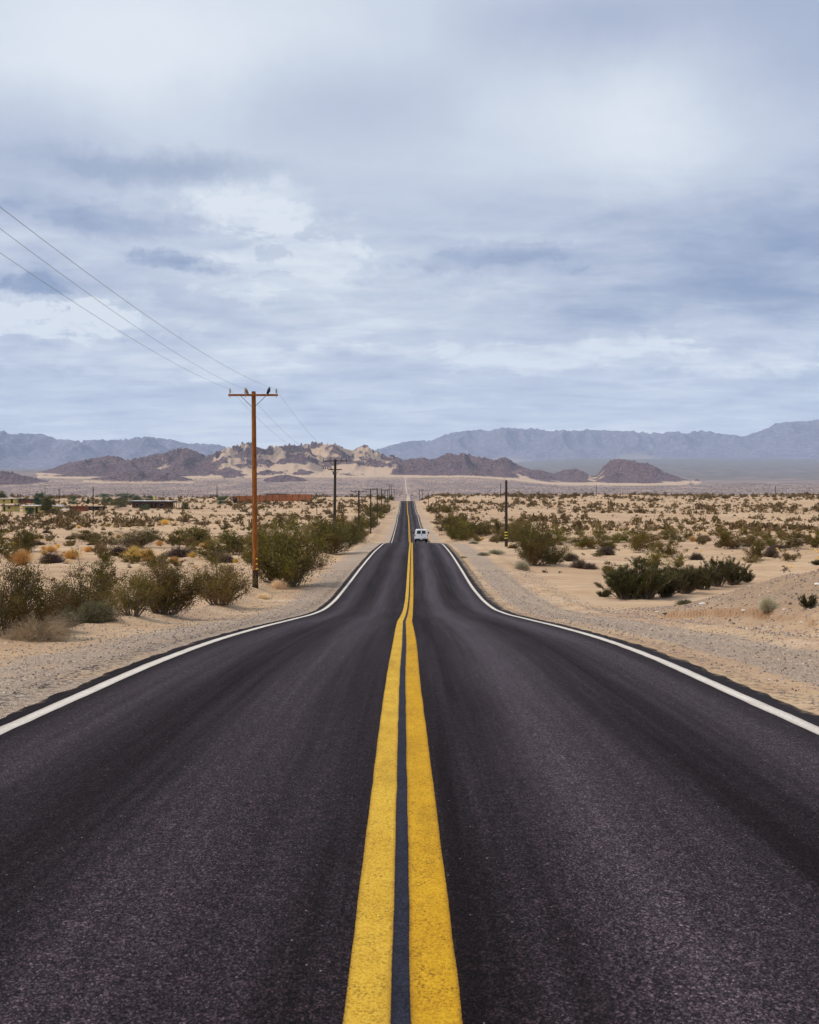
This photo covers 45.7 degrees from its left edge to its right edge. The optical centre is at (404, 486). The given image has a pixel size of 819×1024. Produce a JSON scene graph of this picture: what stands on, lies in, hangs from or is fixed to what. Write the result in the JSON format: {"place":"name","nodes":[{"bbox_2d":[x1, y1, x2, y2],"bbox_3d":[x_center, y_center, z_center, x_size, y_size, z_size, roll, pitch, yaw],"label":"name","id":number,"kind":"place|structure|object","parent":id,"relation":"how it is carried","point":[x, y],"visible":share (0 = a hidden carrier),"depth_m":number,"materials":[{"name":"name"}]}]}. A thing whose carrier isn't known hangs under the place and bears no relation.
{"place":"outdoors","nodes":[
{"label":"outdoors","id":0,"kind":"place"},
{"bbox_2d":[0,471,47,484],"bbox_3d":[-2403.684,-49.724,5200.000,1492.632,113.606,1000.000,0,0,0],"label":"dark hills","id":1,"kind":"structure","parent":0,"point":[9,478],"depth_m":4960.85,"materials":[{"name":"stone"}]},
{"bbox_2d":[0,430,226,468],"bbox_3d":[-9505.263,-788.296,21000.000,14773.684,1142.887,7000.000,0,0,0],"label":"distant mountains","id":2,"kind":"structure","parent":0,"point":[29,451],"depth_m":19848.98,"materials":[{"name":"stone"}]},
{"bbox_2d":[84,470,194,482],"bbox_3d":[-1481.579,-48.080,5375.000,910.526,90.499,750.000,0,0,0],"label":"dark hills","id":3,"kind":"structure","parent":0,"point":[135,476],"depth_m":5213.08,"materials":[{"name":"stone"}]},
{"bbox_2d":[264,475,306,481],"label":"dark hills","id":4,"kind":"structure","parent":0,"point":[284,478],"depth_m":5248.48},
{"bbox_2d":[37,441,701,485],"bbox_3d":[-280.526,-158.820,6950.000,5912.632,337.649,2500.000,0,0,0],"label":"desert hills","id":5,"kind":"structure","parent":0,"point":[234,461],"depth_m":6370.79,"materials":[{"name":"stone"}]},
{"bbox_2d":[0,501,818,1023],"bbox_3d":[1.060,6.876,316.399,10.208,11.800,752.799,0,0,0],"label":"road","id":6,"kind":"structure","parent":0,"point":[402,777],"depth_m":5.61,"materials":[{"name":"asphalt"}]},
{"bbox_2d":[413,529,428,542],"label":"van","id":7,"kind":"object","parent":6,"relation":"on","point":[421,535],"visible":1,"depth_m":147.02,"materials":[{"name":"white paint"}]},
{"bbox_2d":[0,459,818,718],"bbox_3d":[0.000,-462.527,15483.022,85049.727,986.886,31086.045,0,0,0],"label":"ground","id":8,"kind":"structure","parent":0,"point":[572,583],"depth_m":75.44,"materials":[{"name":"sand"}]},
{"bbox_2d":[0,530,17,552],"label":"creosote bush","id":9,"kind":"object","parent":8,"relation":"on","point":[2,538],"visible":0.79,"depth_m":104.86,"materials":[{"name":"green plant"}]},
{"bbox_2d":[0,505,19,511],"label":"house","id":10,"kind":"structure","parent":8,"relation":"on","point":[10,508],"depth_m":352.00,"materials":[{"name":"yellow paint"}]},
{"bbox_2d":[0,498,21,502],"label":"house","id":11,"kind":"structure","parent":8,"relation":"on","point":[9,500],"depth_m":458.00,"materials":[{"name":"yellow paint"}]},
{"bbox_2d":[0,537,31,563],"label":"creosote bush","id":12,"kind":"object","parent":8,"relation":"on","point":[13,548],"visible":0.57,"depth_m":85.70,"materials":[{"name":"green plant"}]},
{"bbox_2d":[1,528,39,550],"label":"creosote bush","id":13,"kind":"object","parent":8,"relation":"on","point":[26,539],"visible":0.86,"depth_m":109.64,"materials":[{"name":"green plant"}]},
{"bbox_2d":[4,549,45,564],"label":"grass tuft","id":14,"kind":"object","parent":8,"relation":"on","point":[20,555],"visible":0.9,"depth_m":81.53,"materials":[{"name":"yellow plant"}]},
{"bbox_2d":[0,556,76,635],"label":"creosote bush","id":15,"kind":"object","parent":8,"relation":"on","point":[16,601],"visible":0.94,"depth_m":19.66,"materials":[{"name":"green plant"}]},
{"bbox_2d":[33,491,45,504],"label":"tree","id":16,"kind":"object","parent":8,"relation":"on","point":[38,499],"visible":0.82,"depth_m":439.53,"materials":[{"name":"green plant"}]},
{"bbox_2d":[20,505,63,512],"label":"house","id":17,"kind":"structure","parent":8,"relation":"on","point":[57,507],"depth_m":343.00,"materials":[{"name":"yellow paint"}]},
{"bbox_2d":[1,610,84,642],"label":"tumbleweed","id":18,"kind":"object","parent":8,"relation":"on","point":[50,631],"visible":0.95,"depth_m":19.39,"materials":[{"name":"plant"}]},
{"bbox_2d":[38,494,57,512],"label":"tree","id":19,"kind":"object","parent":8,"relation":"on","point":[47,503],"visible":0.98,"depth_m":319.39,"materials":[{"name":"green plant"}]},
{"bbox_2d":[38,548,65,563],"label":"dry bush","id":20,"kind":"object","parent":8,"relation":"on","point":[54,558],"visible":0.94,"depth_m":86.30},
{"bbox_2d":[41,604,87,629],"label":"sage bush","id":21,"kind":"object","parent":8,"relation":"on","point":[68,618],"visible":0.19,"depth_m":22.08,"materials":[{"name":"green plant"}]},
{"bbox_2d":[59,549,84,558],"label":"grass tuft","id":22,"kind":"object","parent":8,"relation":"on","point":[69,553],"visible":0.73,"depth_m":94.75,"materials":[{"name":"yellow plant"}]},
{"bbox_2d":[69,506,88,511],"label":"shed","id":23,"kind":"structure","parent":8,"relation":"on","point":[82,508],"depth_m":351.00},
{"bbox_2d":[36,546,133,614],"bbox_3d":[-11.751,3.482,35.948,3.887,2.616,3.278,0,0,15],"label":"creosote bush","id":24,"kind":"object","parent":8,"relation":"on","point":[106,587],"visible":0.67,"depth_m":35.63,"materials":[{"name":"green plant"}]},
{"bbox_2d":[66,527,115,540],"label":"creosote bush","id":25,"kind":"object","parent":8,"relation":"on","point":[84,534],"visible":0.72,"depth_m":146.94,"materials":[{"name":"green plant"}]},
{"bbox_2d":[90,541,108,552],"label":"creosote bush","id":26,"kind":"object","parent":8,"relation":"on","point":[100,547],"visible":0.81,"depth_m":103.75,"materials":[{"name":"green plant"}]},
{"bbox_2d":[75,597,123,623],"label":"sage bush","id":27,"kind":"object","parent":8,"relation":"on","point":[100,613],"visible":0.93,"depth_m":26.02,"materials":[{"name":"green plant"}]},
{"bbox_2d":[96,493,112,503],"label":"tree","id":28,"kind":"object","parent":8,"relation":"on","point":[105,499],"visible":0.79,"depth_m":445.45,"materials":[{"name":"green plant"}]},
{"bbox_2d":[84,547,128,585],"bbox_3d":[-17.024,4.593,55.114,2.427,2.490,2.705,0,0,-5],"label":"creosote bush","id":29,"kind":"object","parent":8,"relation":"on","point":[105,560],"visible":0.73,"depth_m":55.12,"materials":[{"name":"green plant"}]},
{"bbox_2d":[99,530,121,545],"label":"creosote bush","id":30,"kind":"object","parent":8,"relation":"on","point":[106,537],"visible":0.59,"depth_m":124.07,"materials":[{"name":"green plant"}]},
{"bbox_2d":[106,498,127,508],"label":"shrub","id":31,"kind":"object","parent":8,"relation":"on","point":[121,504],"visible":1,"depth_m":380.80,"materials":[{"name":"green plant"}]},
{"bbox_2d":[109,544,128,555],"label":"dry bush","id":32,"kind":"object","parent":8,"relation":"on","point":[117,550],"visible":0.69,"depth_m":101.25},
{"bbox_2d":[90,525,162,547],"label":"creosote bush","id":33,"kind":"object","parent":8,"relation":"on","point":[137,538],"visible":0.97,"depth_m":119.66,"materials":[{"name":"green plant"}]},
{"bbox_2d":[118,549,143,563],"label":"creosote bush","id":34,"kind":"object","parent":8,"relation":"on","point":[122,557],"visible":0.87,"depth_m":84.95,"materials":[{"name":"green plant"}]},
{"bbox_2d":[95,566,167,616],"bbox_3d":[-7.990,3.023,28.284,2.169,1.569,1.672,0,0,-21],"label":"creosote bush","id":35,"kind":"object","parent":8,"relation":"on","point":[128,603],"visible":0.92,"depth_m":28.21,"materials":[{"name":"green plant"}]},
{"bbox_2d":[119,545,145,560],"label":"grass tuft","id":36,"kind":"object","parent":8,"relation":"on","point":[133,548],"visible":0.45,"depth_m":89.59,"materials":[{"name":"yellow plant"}]},
{"bbox_2d":[131,548,175,567],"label":"creosote bush","id":37,"kind":"object","parent":8,"relation":"on","point":[152,559],"visible":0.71,"depth_m":77.82,"materials":[{"name":"green plant"}]},
{"bbox_2d":[132,496,181,508],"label":"house","id":38,"kind":"structure","parent":8,"relation":"on","point":[153,503],"depth_m":391.00,"materials":[{"name":"brown paint"}]},
{"bbox_2d":[118,546,208,615],"bbox_3d":[-7.907,3.072,31.666,2.746,2.229,2.886,0,0,32],"label":"creosote bush","id":39,"kind":"object","parent":8,"relation":"on","point":[169,581],"visible":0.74,"depth_m":31.31,"materials":[{"name":"green plant"}]},
{"bbox_2d":[165,530,188,546],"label":"creosote bush","id":40,"kind":"object","parent":8,"relation":"on","point":[178,541],"visible":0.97,"depth_m":123.31,"materials":[{"name":"green plant"}]},
{"bbox_2d":[164,545,197,557],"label":"dry bush","id":41,"kind":"object","parent":8,"relation":"on","point":[178,552],"visible":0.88,"depth_m":99.91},
{"bbox_2d":[180,536,200,546],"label":"creosote bush","id":42,"kind":"object","parent":8,"relation":"on","point":[188,541],"visible":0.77,"depth_m":122.88,"materials":[{"name":"green plant"}]},
{"bbox_2d":[164,525,216,543],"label":"creosote bush","id":43,"kind":"object","parent":8,"relation":"on","point":[199,533],"visible":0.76,"depth_m":131.28,"materials":[{"name":"green plant"}]},
{"bbox_2d":[186,537,235,557],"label":"creosote bush","id":44,"kind":"object","parent":8,"relation":"on","point":[211,547],"visible":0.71,"depth_m":95.04,"materials":[{"name":"green plant"}]},
{"bbox_2d":[175,535,257,605],"bbox_3d":[-8.021,3.688,42.718,3.947,3.113,3.329,0,0,44],"label":"creosote bush","id":45,"kind":"object","parent":8,"relation":"on","point":[224,586],"visible":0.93,"depth_m":42.33,"materials":[{"name":"green plant"}]},
{"bbox_2d":[216,552,233,562],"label":"dry bush","id":46,"kind":"object","parent":8,"relation":"on","point":[229,559],"visible":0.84,"depth_m":86.45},
{"bbox_2d":[217,529,251,554],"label":"creosote bush","id":47,"kind":"object","parent":8,"relation":"on","point":[235,543],"visible":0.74,"depth_m":103.17,"materials":[{"name":"green plant"}]},
{"bbox_2d":[228,388,277,588],"bbox_3d":[-8.215,0.295,52.967,2.700,11.231,0.398,0,0,0],"label":"utility pole","id":48,"kind":"object","parent":8,"relation":"on","point":[254,517],"visible":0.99,"depth_m":52.88,"materials":[{"name":"brown wood"}]},
{"bbox_2d":[1,253,333,475],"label":"overhead wire","id":49,"kind":"object","parent":48,"relation":"attached to","point":[123,333],"visible":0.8,"depth_m":28.86,"materials":[{"name":"metal"}]},
{"bbox_2d":[1,229,371,491],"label":"overhead wire","id":50,"kind":"object","parent":48,"relation":"attached to","point":[116,313],"visible":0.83,"depth_m":25.51,"materials":[{"name":"metal"}]},
{"bbox_2d":[0,207,384,493],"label":"overhead wire","id":51,"kind":"object","parent":48,"relation":"attached to","point":[143,313],"visible":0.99,"depth_m":23.87,"materials":[{"name":"metal"}]},
{"bbox_2d":[243,519,287,552],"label":"creosote bush","id":52,"kind":"object","parent":8,"relation":"on","point":[260,530],"visible":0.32,"depth_m":95.70,"materials":[{"name":"green plant"}]},
{"bbox_2d":[233,494,311,501],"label":"board fence","id":53,"kind":"object","parent":8,"relation":"on","point":[294,497],"visible":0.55,"depth_m":475.23,"materials":[{"name":"red wood"}]},
{"bbox_2d":[268,577,291,589],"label":"tumbleweed","id":54,"kind":"object","parent":8,"relation":"on","point":[278,584],"visible":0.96,"depth_m":55.81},
{"bbox_2d":[236,504,335,588],"bbox_3d":[-6.723,3.453,57.216,5.380,5.192,5.655,0,0,45],"label":"creosote bush","id":55,"kind":"object","parent":8,"relation":"on","point":[293,567],"visible":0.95,"depth_m":56.95,"materials":[{"name":"green plant"}]},
{"bbox_2d":[323,458,347,526],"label":"utility pole","id":56,"kind":"object","parent":8,"relation":"on","point":[334,497],"visible":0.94,"depth_m":113.86,"materials":[{"name":"brown wood"}]},
{"bbox_2d":[304,514,369,553],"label":"creosote bush","id":57,"kind":"object","parent":8,"relation":"on","point":[337,538],"visible":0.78,"depth_m":91.68,"materials":[{"name":"green plant"}]},
{"bbox_2d":[339,508,370,542],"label":"creosote bush","id":58,"kind":"object","parent":8,"relation":"on","point":[357,527],"visible":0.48,"depth_m":125.07,"materials":[{"name":"green plant"}]},
{"bbox_2d":[350,490,366,525],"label":"utility pole","id":59,"kind":"object","parent":8,"relation":"on","point":[358,491],"visible":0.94,"depth_m":174.87,"materials":[{"name":"brown wood"}]},
{"bbox_2d":[0,491,818,536],"bbox_3d":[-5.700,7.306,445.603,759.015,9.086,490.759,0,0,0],"label":"desert scrub","id":60,"kind":"object","parent":8,"relation":"on","point":[69,517],"visible":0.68,"depth_m":356.11,"materials":[{"name":"green plant"}]},
{"bbox_2d":[0,570,818,707],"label":"gravel","id":61,"kind":"structure","parent":8,"relation":"on","point":[522,582],"depth_m":23.03,"materials":[{"name":"gravel"}]},
{"bbox_2d":[0,476,818,496],"bbox_3d":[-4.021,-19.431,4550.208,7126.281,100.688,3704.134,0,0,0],"label":"valley scrub","id":62,"kind":"object","parent":8,"relation":"on","point":[786,488],"visible":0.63,"depth_m":4390.29,"materials":[{"name":"green plant"}]},
{"bbox_2d":[0,500,818,580],"bbox_3d":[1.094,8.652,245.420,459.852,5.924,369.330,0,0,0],"label":"dry weeds","id":63,"kind":"object","parent":8,"relation":"on","point":[545,570],"visible":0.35,"depth_m":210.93,"materials":[{"name":"plant"}]},
{"bbox_2d":[446,518,466,539],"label":"creosote bush","id":64,"kind":"object","parent":8,"relation":"on","point":[453,524],"visible":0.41,"depth_m":197.68,"materials":[{"name":"green plant"}]},
{"bbox_2d":[447,521,467,540],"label":"creosote bush","id":65,"kind":"object","parent":8,"relation":"on","point":[454,531],"visible":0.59,"depth_m":194.97,"materials":[{"name":"green plant"}]},
{"bbox_2d":[455,524,476,541],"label":"creosote bush","id":66,"kind":"object","parent":8,"relation":"on","point":[463,536],"visible":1,"depth_m":180.22,"materials":[{"name":"green plant"}]},
{"bbox_2d":[457,521,493,537],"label":"creosote bush","id":67,"kind":"object","parent":8,"relation":"on","point":[472,524],"visible":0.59,"depth_m":193.03,"materials":[{"name":"green plant"}]},
{"bbox_2d":[474,518,504,535],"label":"creosote bush","id":68,"kind":"object","parent":8,"relation":"on","point":[498,525],"visible":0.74,"depth_m":181.76,"materials":[{"name":"green plant"}]},
{"bbox_2d":[505,480,507,546],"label":"utility pole","id":69,"kind":"object","parent":8,"relation":"on","point":[506,521],"visible":0.97,"depth_m":117.86,"materials":[{"name":"brown wood"}]},
{"bbox_2d":[490,519,531,541],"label":"creosote bush","id":70,"kind":"object","parent":8,"relation":"on","point":[511,528],"visible":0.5,"depth_m":146.96,"materials":[{"name":"green plant"}]},
{"bbox_2d":[512,558,530,570],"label":"pale bush","id":71,"kind":"object","parent":8,"relation":"on","point":[522,565],"visible":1,"depth_m":70.79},
{"bbox_2d":[508,512,571,565],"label":"creosote bush","id":72,"kind":"object","parent":8,"relation":"on","point":[539,543],"visible":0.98,"depth_m":77.13,"materials":[{"name":"green plant"}]},
{"bbox_2d":[541,539,571,564],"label":"creosote bush","id":73,"kind":"object","parent":8,"relation":"on","point":[557,560],"visible":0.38,"depth_m":79.43,"materials":[{"name":"green plant"}]},
{"bbox_2d":[540,529,579,541],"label":"creosote bush","id":74,"kind":"object","parent":8,"relation":"on","point":[561,532],"visible":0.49,"depth_m":137.66,"materials":[{"name":"green plant"}]},
{"bbox_2d":[563,551,578,561],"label":"dry bush","id":75,"kind":"object","parent":8,"relation":"on","point":[572,557],"visible":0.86,"depth_m":86.49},
{"bbox_2d":[570,558,586,568],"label":"dry bush","id":76,"kind":"object","parent":8,"relation":"on","point":[579,564],"visible":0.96,"depth_m":75.76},
{"bbox_2d":[569,530,602,548],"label":"creosote bush","id":77,"kind":"object","parent":8,"relation":"on","point":[583,544],"visible":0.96,"depth_m":117.07,"materials":[{"name":"green plant"}]},
{"bbox_2d":[579,532,621,548],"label":"creosote bush","id":78,"kind":"object","parent":8,"relation":"on","point":[610,543],"visible":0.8,"depth_m":117.19,"materials":[{"name":"green plant"}]},
{"bbox_2d":[594,545,616,554],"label":"dry bush","id":79,"kind":"object","parent":8,"relation":"on","point":[607,550],"visible":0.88,"depth_m":101.85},
{"bbox_2d":[597,529,632,542],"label":"creosote bush","id":80,"kind":"object","parent":8,"relation":"on","point":[618,536],"visible":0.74,"depth_m":138.78,"materials":[{"name":"green plant"}]},
{"bbox_2d":[593,562,652,598],"bbox_3d":[11.341,4.821,49.850,2.948,1.957,2.959,0,0,-12],"label":"evergreen bush","id":81,"kind":"object","parent":8,"relation":"on","point":[617,589],"visible":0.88,"depth_m":49.27,"materials":[{"name":"plant"}]},
{"bbox_2d":[605,555,678,598],"bbox_3d":[12.162,4.613,49.453,3.878,2.350,3.492,0,0,-6],"label":"evergreen bush","id":82,"kind":"object","parent":8,"relation":"on","point":[652,586],"visible":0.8,"depth_m":49.14,"materials":[{"name":"plant"}]},
{"bbox_2d":[624,532,662,551],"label":"creosote bush","id":83,"kind":"object","parent":8,"relation":"on","point":[640,542],"visible":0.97,"depth_m":106.98,"materials":[{"name":"green plant"}]},
{"bbox_2d":[629,528,661,542],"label":"creosote bush","id":84,"kind":"object","parent":8,"relation":"on","point":[651,538],"visible":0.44,"depth_m":134.50,"materials":[{"name":"green plant"}]},
{"bbox_2d":[631,548,685,567],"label":"creosote bush","id":85,"kind":"object","parent":8,"relation":"on","point":[653,558],"visible":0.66,"depth_m":76.27,"materials":[{"name":"green plant"}]},
{"bbox_2d":[647,537,688,556],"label":"creosote bush","id":86,"kind":"object","parent":8,"relation":"on","point":[668,551],"visible":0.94,"depth_m":97.85,"materials":[{"name":"green plant"}]},
{"bbox_2d":[657,567,688,597],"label":"evergreen bush","id":87,"kind":"object","parent":8,"relation":"on","point":[667,591],"visible":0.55,"depth_m":50.17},
{"bbox_2d":[666,552,684,566],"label":"creosote bush","id":88,"kind":"object","parent":8,"relation":"on","point":[679,557],"visible":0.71,"depth_m":79.78,"materials":[{"name":"green plant"}]},
{"bbox_2d":[652,526,708,541],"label":"creosote bush","id":89,"kind":"object","parent":8,"relation":"on","point":[669,534],"visible":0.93,"depth_m":141.66,"materials":[{"name":"green plant"}]},
{"bbox_2d":[666,560,711,593],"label":"evergreen bush","id":90,"kind":"object","parent":8,"relation":"on","point":[690,577],"visible":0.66,"depth_m":52.28,"materials":[{"name":"plant"}]},
{"bbox_2d":[688,552,705,559],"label":"dry bush","id":91,"kind":"object","parent":8,"relation":"on","point":[698,556],"visible":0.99,"depth_m":90.38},
{"bbox_2d":[587,571,818,637],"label":"sand","id":92,"kind":"structure","parent":8,"relation":"on","point":[714,603],"depth_m":30.20,"materials":[{"name":"sand"}]},
{"bbox_2d":[689,562,724,589],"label":"evergreen bush","id":93,"kind":"object","parent":8,"relation":"on","point":[712,573],"visible":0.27,"depth_m":55.63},
{"bbox_2d":[697,554,737,586],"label":"evergreen bush","id":94,"kind":"object","parent":8,"relation":"on","point":[716,565],"visible":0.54,"depth_m":57.89,"materials":[{"name":"plant"}]},
{"bbox_2d":[712,525,750,548],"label":"creosote bush","id":95,"kind":"object","parent":8,"relation":"on","point":[727,540],"visible":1,"depth_m":116.63,"materials":[{"name":"green plant"}]},
{"bbox_2d":[721,555,752,584],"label":"evergreen bush","id":96,"kind":"object","parent":8,"relation":"on","point":[737,576],"visible":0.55,"depth_m":59.81,"materials":[{"name":"plant"}]},
{"bbox_2d":[743,572,755,582],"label":"evergreen bush","id":97,"kind":"object","parent":8,"relation":"on","point":[750,577],"visible":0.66,"depth_m":61.24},
{"bbox_2d":[737,527,764,543],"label":"creosote bush","id":98,"kind":"object","parent":8,"relation":"on","point":[751,536],"visible":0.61,"depth_m":123.77,"materials":[{"name":"green plant"}]},
{"bbox_2d":[741,555,763,562],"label":"creosote bush","id":99,"kind":"object","parent":8,"relation":"on","point":[753,560],"visible":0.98,"depth_m":85.32,"materials":[{"name":"green plant"}]},
{"bbox_2d":[742,539,766,558],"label":"creosote bush","id":100,"kind":"object","parent":8,"relation":"on","point":[758,548],"visible":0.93,"depth_m":90.17,"materials":[{"name":"green plant"}]},
{"bbox_2d":[756,594,778,611],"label":"pale bush","id":101,"kind":"object","parent":8,"relation":"on","point":[767,604],"visible":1,"depth_m":26.11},
{"bbox_2d":[752,534,782,546],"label":"creosote bush","id":102,"kind":"object","parent":8,"relation":"on","point":[769,542],"visible":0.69,"depth_m":117.60,"materials":[{"name":"green plant"}]},
{"bbox_2d":[763,546,780,556],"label":"dry bush","id":103,"kind":"object","parent":8,"relation":"on","point":[771,552],"visible":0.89,"depth_m":95.81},
{"bbox_2d":[774,548,801,560],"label":"creosote bush","id":104,"kind":"object","parent":8,"relation":"on","point":[787,557],"visible":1,"depth_m":87.80,"materials":[{"name":"green plant"}]},
{"bbox_2d":[768,528,814,548],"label":"creosote bush","id":105,"kind":"object","parent":8,"relation":"on","point":[797,544],"visible":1,"depth_m":112.83,"materials":[{"name":"green plant"}]},
{"bbox_2d":[796,593,817,608],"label":"evergreen bush","id":106,"kind":"object","parent":8,"relation":"on","point":[809,603],"visible":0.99,"depth_m":24.73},
{"bbox_2d":[0,0,818,450],"label":"sky","id":107,"kind":"structure","parent":0,"point":[399,220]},
{"bbox_2d":[375,419,818,462],"bbox_3d":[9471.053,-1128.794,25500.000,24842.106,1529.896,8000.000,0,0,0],"label":"distant mountains","id":108,"kind":"structure","parent":0,"point":[793,440],"depth_m":24415.51,"materials":[{"name":"stone"}]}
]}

